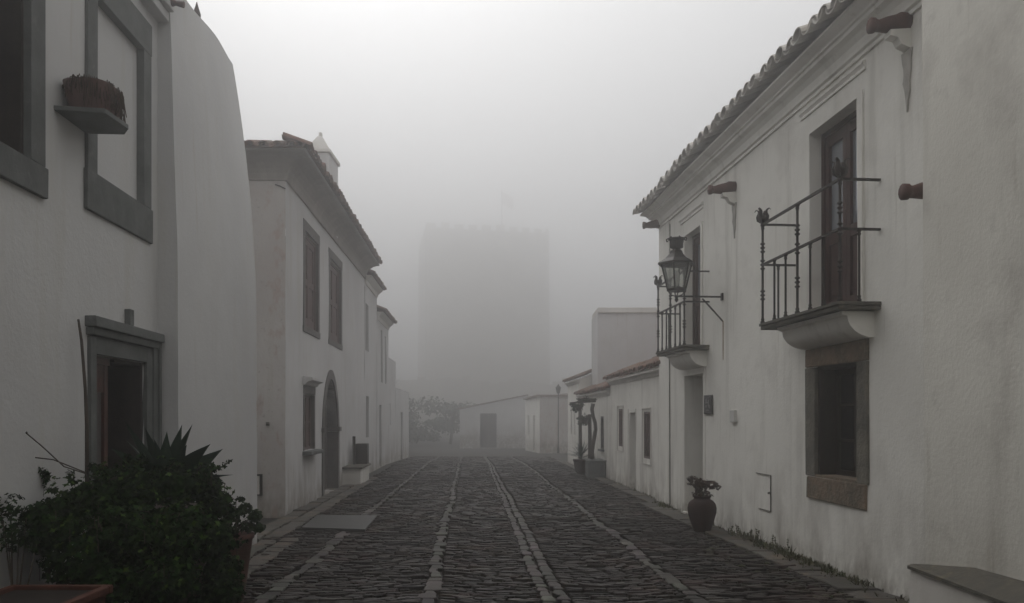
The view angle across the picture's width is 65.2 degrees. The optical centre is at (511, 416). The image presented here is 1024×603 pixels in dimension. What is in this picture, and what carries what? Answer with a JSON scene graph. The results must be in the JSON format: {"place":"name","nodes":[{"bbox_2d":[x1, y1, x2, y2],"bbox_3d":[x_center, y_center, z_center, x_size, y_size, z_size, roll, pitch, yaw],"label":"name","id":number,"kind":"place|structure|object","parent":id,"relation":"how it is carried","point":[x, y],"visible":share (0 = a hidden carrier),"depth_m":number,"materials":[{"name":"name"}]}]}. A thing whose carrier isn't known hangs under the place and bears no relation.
{"place":"outdoors","nodes":[
{"label":"outdoors","id":0,"kind":"place"},
{"bbox_2d":[257,432,567,599],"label":"ground","id":1,"kind":"structure","parent":0,"point":[443,446],"depth_m":47.45,"materials":[{"name":"grey stone"}]},
{"bbox_2d":[0,493,58,584],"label":"sparse plant","id":2,"kind":"object","parent":1,"relation":"on","point":[29,536],"visible":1,"depth_m":4.94,"materials":[{"name":"green plant"}]},
{"bbox_2d":[0,585,112,602],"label":"clay trough","id":3,"kind":"object","parent":1,"relation":"on","point":[54,594],"visible":1,"depth_m":4.74,"materials":[{"name":"red ceramic"}]},
{"bbox_2d":[0,0,184,602],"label":"white house","id":4,"kind":"structure","parent":1,"relation":"on","point":[78,223],"depth_m":5.84,"materials":[{"name":"paint"}]},
{"bbox_2d":[0,0,48,198],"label":"window frame","id":5,"kind":"structure","parent":4,"relation":"in","point":[27,171],"depth_m":5.25,"materials":[{"name":"grey stone"}]},
{"bbox_2d":[26,431,88,481],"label":"bare twigs","id":6,"kind":"object","parent":4,"relation":"attached to","point":[61,463],"visible":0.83,"depth_m":5.39,"materials":[{"name":"brown wood"}]},
{"bbox_2d":[77,319,88,481],"bbox_3d":[-3.100,-0.083,5.810,0.174,1.264,0.053,0,0,43],"label":"bare cane","id":7,"kind":"object","parent":4,"relation":"attached to","point":[85,407],"visible":0.88,"depth_m":5.82,"materials":[{"name":"brown plant"}]},
{"bbox_2d":[54,105,127,133],"bbox_3d":[-3.050,-2.160,5.827,0.386,0.030,0.496,0,0,0],"label":"stone shelf","id":8,"kind":"object","parent":4,"relation":"attached to","point":[89,120],"visible":1,"depth_m":5.79,"materials":[{"name":"grey stone"}]},
{"bbox_2d":[62,73,126,122],"bbox_3d":[-3.041,-2.295,5.810,0.410,0.245,0.484,0,0,0],"label":"flower box","id":9,"kind":"object","parent":8,"relation":"on","point":[84,91],"visible":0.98,"depth_m":5.66,"materials":[{"name":"ceramic"}]},
{"bbox_2d":[97,357,109,518],"bbox_3d":[-3.330,0.561,6.370,0.080,2.078,0.404,0,0,-3],"label":"door","id":10,"kind":"structure","parent":4,"relation":"in","point":[102,363],"depth_m":6.51,"materials":[{"name":"brown wood"}]},
{"bbox_2d":[84,0,152,243],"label":"window frame","id":11,"kind":"structure","parent":4,"relation":"in","point":[102,198],"depth_m":6.76,"materials":[{"name":"grey stone"}]},
{"bbox_2d":[108,359,141,567],"bbox_3d":[-3.438,0.572,6.850,0.318,2.097,0.547,0,0,-3],"label":"open door leaf","id":12,"kind":"structure","parent":4,"relation":"in","point":[124,377],"depth_m":7.08,"materials":[{"name":"brown wood"}]},
{"bbox_2d":[20,452,248,602],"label":"leafy shrub","id":13,"kind":"object","parent":1,"relation":"on","point":[138,554],"visible":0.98,"depth_m":5.41,"materials":[{"name":"green plant"}]},
{"bbox_2d":[157,0,256,544],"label":"white house","id":14,"kind":"structure","parent":1,"relation":"on","point":[206,301],"depth_m":8.34,"materials":[{"name":"paint"}]},
{"bbox_2d":[244,132,382,517],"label":"white house","id":15,"kind":"structure","parent":1,"relation":"on","point":[310,351],"depth_m":14.52,"materials":[{"name":"paint"}]},
{"bbox_2d":[257,474,262,495],"bbox_3d":[-4.251,1.118,13.170,0.271,0.354,0.060,0,0,0],"label":"meter box","id":16,"kind":"object","parent":15,"relation":"attached to","point":[259,484],"visible":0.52,"depth_m":13.16,"materials":[{"name":"metal"}]},
{"bbox_2d":[257,476,259,493],"bbox_3d":[-4.257,1.118,13.183,0.259,0.334,0.035,0,0,0],"label":"door","id":17,"kind":"structure","parent":16,"relation":"in","point":[258,477],"depth_m":13.17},
{"bbox_2d":[305,395,310,449],"bbox_3d":[-3.911,0.100,15.087,0.068,1.040,0.917,0,0,-3],"label":"window","id":18,"kind":"structure","parent":15,"relation":"in","point":[307,397],"depth_m":15.35,"materials":[{"name":"grey glass"}]},
{"bbox_2d":[303,385,315,450],"bbox_3d":[-3.868,0.020,15.089,0.118,1.201,1.039,0,0,-3],"label":"window frame","id":19,"kind":"structure","parent":15,"relation":"in","point":[309,390],"depth_m":15.54,"materials":[{"name":"wood"}]},
{"bbox_2d":[303,218,319,338],"bbox_3d":[-3.874,-2.590,15.295,0.125,2.063,1.542,0,0,-3],"label":"window frame","id":20,"kind":"structure","parent":15,"relation":"in","point":[309,230],"depth_m":15.60,"materials":[{"name":"grey stone"}]},
{"bbox_2d":[325,409,326,488],"bbox_3d":[-4.165,0.400,17.282,0.058,2.440,1.646,0,0,-3],"label":"door","id":21,"kind":"structure","parent":15,"relation":"in","point":[325,409],"depth_m":17.95,"materials":[{"name":"grey wood"}]},
{"bbox_2d":[328,247,342,349],"bbox_3d":[-3.990,-2.590,17.901,0.126,2.063,1.730,0,0,-3],"label":"window frame","id":22,"kind":"structure","parent":15,"relation":"in","point":[332,255],"depth_m":18.44,"materials":[{"name":"grey stone"}]},
{"bbox_2d":[285,236,386,472],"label":"white house","id":23,"kind":"structure","parent":1,"relation":"on","point":[375,286],"depth_m":23.93,"materials":[{"name":"paint"}]},
{"bbox_2d":[377,305,396,468],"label":"white house","id":24,"kind":"structure","parent":1,"relation":"on","point":[386,320],"depth_m":26.98,"materials":[{"name":"paint"}]},
{"bbox_2d":[388,357,395,463],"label":"white house","id":25,"kind":"structure","parent":1,"relation":"on","point":[392,416],"depth_m":30.06,"materials":[{"name":"paint"}]},
{"bbox_2d":[396,388,408,460],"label":"white house","id":26,"kind":"structure","parent":1,"relation":"on","point":[402,424],"depth_m":34.30,"materials":[{"name":"paint"}]},
{"bbox_2d":[409,395,448,443],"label":"tree","id":27,"kind":"object","parent":1,"relation":"on","point":[416,434],"visible":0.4,"depth_m":68.05,"materials":[{"name":"green plant"}]},
{"bbox_2d":[420,401,475,443],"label":"tree","id":28,"kind":"object","parent":1,"relation":"on","point":[445,423],"visible":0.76,"depth_m":72.54,"materials":[{"name":"green plant"}]},
{"bbox_2d":[254,455,708,602],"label":"kerb line","id":29,"kind":"object","parent":1,"relation":"on","point":[545,581],"visible":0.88,"depth_m":9.37,"materials":[{"name":"stone"}]},
{"bbox_2d":[418,190,549,383],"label":"castle tower","id":30,"kind":"structure","parent":1,"relation":"on","point":[483,305],"depth_m":148.39,"materials":[{"name":"stone"}]},
{"bbox_2d":[396,376,579,432],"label":"castle wall","id":31,"kind":"structure","parent":1,"relation":"on","point":[468,389],"depth_m":127.94,"materials":[{"name":"stone"}]},
{"bbox_2d":[457,394,527,447],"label":"house","id":32,"kind":"structure","parent":1,"relation":"on","point":[499,423],"depth_m":62.00,"materials":[{"name":"paint"}]},
{"bbox_2d":[480,413,496,446],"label":"door","id":33,"kind":"structure","parent":32,"relation":"in","point":[488,421],"depth_m":62.26,"materials":[{"name":"grey wood"}]},
{"bbox_2d":[523,393,567,452],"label":"house","id":34,"kind":"structure","parent":1,"relation":"on","point":[541,423],"depth_m":45.08,"materials":[{"name":"paint"}]},
{"bbox_2d":[556,384,560,452],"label":"street lamp","id":35,"kind":"object","parent":1,"relation":"on","point":[558,388],"visible":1,"depth_m":42.97,"materials":[{"name":"metal"}]},
{"bbox_2d":[562,369,591,464],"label":"house","id":36,"kind":"structure","parent":1,"relation":"on","point":[573,386],"depth_m":26.89,"materials":[{"name":"paint"}]},
{"bbox_2d":[574,370,644,478],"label":"house","id":37,"kind":"structure","parent":1,"relation":"on","point":[602,417],"depth_m":21.73,"materials":[{"name":"paint"}]},
{"bbox_2d":[601,416,603,448],"bbox_3d":[2.441,0.422,21.485,0.048,0.874,0.489,0,0,-4],"label":"window","id":38,"kind":"structure","parent":37,"relation":"in","point":[602,417],"depth_m":21.46,"materials":[{"name":"grey glass"}]},
{"bbox_2d":[592,307,657,392],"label":"tower house","id":39,"kind":"structure","parent":1,"relation":"on","point":[623,337],"depth_m":24.00,"materials":[{"name":"paint"}]},
{"bbox_2d":[603,356,660,500],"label":"house","id":40,"kind":"structure","parent":1,"relation":"on","point":[634,428],"depth_m":17.29,"materials":[{"name":"paint"}]},
{"bbox_2d":[619,409,622,446],"bbox_3d":[2.599,0.253,18.987,0.048,0.885,0.478,0,0,-4],"label":"window","id":41,"kind":"structure","parent":40,"relation":"in","point":[620,410],"depth_m":18.96,"materials":[{"name":"grey glass"}]},
{"bbox_2d":[644,412,649,458],"bbox_3d":[2.779,0.369,16.302,0.068,0.956,0.563,0,0,-4],"label":"window","id":42,"kind":"structure","parent":40,"relation":"in","point":[646,414],"depth_m":16.28,"materials":[{"name":"wood"}]},
{"bbox_2d":[632,0,925,601],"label":"white house","id":43,"kind":"structure","parent":1,"relation":"on","point":[784,196],"depth_m":8.72,"materials":[{"name":"paint"}]},
{"bbox_2d":[658,235,723,320],"bbox_3d":[2.565,-1.968,11.454,0.972,1.211,0.519,0,0,0],"label":"wall lantern","id":44,"kind":"object","parent":43,"relation":"attached to","point":[676,264],"depth_m":11.36,"materials":[{"name":"metal"}]},
{"bbox_2d":[693,232,699,344],"bbox_3d":[3.081,-2.037,12.921,0.075,1.923,0.810,0,0,-5],"label":"balcony door","id":45,"kind":"structure","parent":43,"relation":"in","point":[696,239],"depth_m":13.19,"materials":[{"name":"red wood"}]},
{"bbox_2d":[704,395,712,413],"bbox_3d":[2.959,-0.185,12.071,0.021,0.290,0.357,0,0,-5],"label":"plaque","id":46,"kind":"object","parent":43,"relation":"attached to","point":[708,404],"visible":1,"depth_m":12.03,"materials":[{"name":"grey metal"}]},
{"bbox_2d":[730,410,736,421],"bbox_3d":[3.054,-0.011,11.046,0.045,0.169,0.169,0,0,-5],"label":"doorbell box","id":47,"kind":"object","parent":43,"relation":"attached to","point":[733,415],"visible":1,"depth_m":10.97,"materials":[{"name":"grey plastic"}]},
{"bbox_2d":[821,110,856,303],"bbox_3d":[3.506,-2.091,8.349,0.075,2.053,1.012,0,0,-5],"label":"balcony door","id":48,"kind":"structure","parent":43,"relation":"in","point":[840,141],"depth_m":8.49,"materials":[{"name":"red wood"}]},
{"bbox_2d":[836,368,856,476],"bbox_3d":[3.565,0.060,8.235,0.068,1.130,0.829,0,0,-5],"label":"window","id":49,"kind":"structure","parent":43,"relation":"in","point":[846,463],"depth_m":8.48,"materials":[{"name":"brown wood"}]},
{"bbox_2d":[922,0,1023,580],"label":"white house","id":50,"kind":"structure","parent":1,"relation":"on","point":[973,180],"depth_m":5.62,"materials":[{"name":"paint"}]},
{"bbox_2d":[187,0,830,383],"label":"sky","id":51,"kind":"structure","parent":0,"point":[428,110],"materials":[{"name":"grey"}]},
{"bbox_2d":[202,456,881,602],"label":"road","id":52,"kind":"structure","parent":0,"point":[385,556],"depth_m":9.59,"materials":[{"name":"stone"}]},
{"bbox_2d":[99,422,227,602],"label":"potted agave","id":53,"kind":"object","parent":52,"relation":"on","point":[176,449],"visible":0.28,"depth_m":5.91,"materials":[{"name":"plant"}]},
{"bbox_2d":[211,501,265,602],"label":"potted geranium","id":54,"kind":"object","parent":52,"relation":"on","point":[248,526],"visible":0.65,"depth_m":6.82,"materials":[{"name":"plant"}]},
{"bbox_2d":[302,515,376,532],"bbox_3d":[-2.585,1.593,11.975,1.070,0.055,1.650,0,0,0],"label":"ground cover plate","id":55,"kind":"object","parent":52,"relation":"on","point":[356,523],"visible":0.79,"depth_m":11.79,"materials":[{"name":"grey metal"}]},
{"bbox_2d":[564,442,595,473],"bbox_3d":[1.873,1.131,22.419,1.014,0.939,1.012,0,0,-38],"label":"potted yucca","id":56,"kind":"object","parent":52,"relation":"on","point":[579,465],"visible":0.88,"depth_m":22.26,"materials":[{"name":"ceramic"}]},
{"bbox_2d":[684,533,863,602],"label":"moss","id":57,"kind":"object","parent":52,"relation":"on","point":[831,596],"visible":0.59,"depth_m":8.43,"materials":[{"name":"green plant"}]},
{"bbox_2d":[907,564,1023,602],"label":"stone bench","id":58,"kind":"object","parent":52,"relation":"on","point":[930,583],"visible":1,"depth_m":5.58,"materials":[{"name":"white paint"}]},
{"bbox_2d":[247,460,908,602],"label":"pavement","id":59,"kind":"structure","parent":0,"point":[294,519],"depth_m":10.43,"materials":[{"name":"grey stone"}]},
{"bbox_2d":[342,463,370,484],"bbox_3d":[-3.808,1.405,19.612,0.496,0.461,1.647,0,0,-3],"label":"stone bench","id":60,"kind":"object","parent":59,"relation":"on","point":[355,474],"visible":0.81,"depth_m":18.87,"materials":[{"name":"white stone"}]},
{"bbox_2d":[352,436,355,463],"bbox_3d":[-3.925,0.829,19.875,0.072,0.697,0.062,0,0,0],"label":"wooden plank","id":61,"kind":"object","parent":60,"relation":"on","point":[353,449],"visible":1,"depth_m":19.85,"materials":[{"name":"brown wood"}]},
{"bbox_2d":[356,443,368,463],"bbox_3d":[-3.785,0.923,20.202,0.300,0.507,0.340,0,0,-3],"label":"crate","id":62,"kind":"object","parent":60,"relation":"on","point":[362,453],"visible":1,"depth_m":20.03,"materials":[{"name":"brown wood"}]},
{"bbox_2d":[578,409,581,458],"bbox_3d":[2.008,0.690,23.599,0.106,1.821,0.102,0,0,23],"label":"wooden post","id":63,"kind":"object","parent":59,"relation":"on","point":[580,428],"visible":0.31,"depth_m":23.56,"materials":[{"name":"wood"}]},
{"bbox_2d":[588,414,591,458],"bbox_3d":[2.107,0.764,21.701,0.106,1.674,0.102,0,0,-23],"label":"wooden post","id":64,"kind":"object","parent":59,"relation":"on","point":[589,433],"visible":0.48,"depth_m":21.66,"materials":[{"name":"wood"}]},
{"bbox_2d":[584,458,605,477],"bbox_3d":[2.214,1.379,21.324,0.533,0.515,0.916,0,0,0],"label":"stone planter","id":65,"kind":"object","parent":59,"relation":"on","point":[596,467],"visible":0.91,"depth_m":20.89,"materials":[{"name":"grey stone"}]},
{"bbox_2d":[570,395,597,459],"bbox_3d":[1.907,0.282,21.276,0.749,1.716,0.362,0,0,0],"label":"vine","id":66,"kind":"object","parent":65,"relation":"in","point":[587,400],"visible":1,"depth_m":21.26,"materials":[{"name":"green plant"}]},
{"bbox_2d":[569,402,584,412],"bbox_3d":[1.741,-0.287,21.204,0.424,0.375,0.355,0,0,-25],"label":"hanging pot","id":67,"kind":"object","parent":66,"relation":"hanging from","point":[578,407],"visible":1,"depth_m":21.14,"materials":[{"name":"ceramic"}]},
{"bbox_2d":[576,414,591,425],"bbox_3d":[1.901,0.059,21.204,0.431,0.362,0.348,0,0,0],"label":"hanging pot","id":68,"kind":"object","parent":66,"relation":"hanging from","point":[584,419],"visible":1,"depth_m":21.14,"materials":[{"name":"ceramic"}]},
{"bbox_2d":[686,476,721,531],"bbox_3d":[2.677,1.210,11.187,0.440,0.780,0.397,0,0,38],"label":"potted plant","id":69,"kind":"object","parent":59,"relation":"on","point":[702,508],"visible":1,"depth_m":11.09,"materials":[{"name":"brown plant"}]},
{"bbox_2d":[605,477,907,602],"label":"weeds","id":70,"kind":"object","parent":59,"relation":"on","point":[790,554],"visible":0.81,"depth_m":9.12,"materials":[{"name":"green plant"}]}
]}

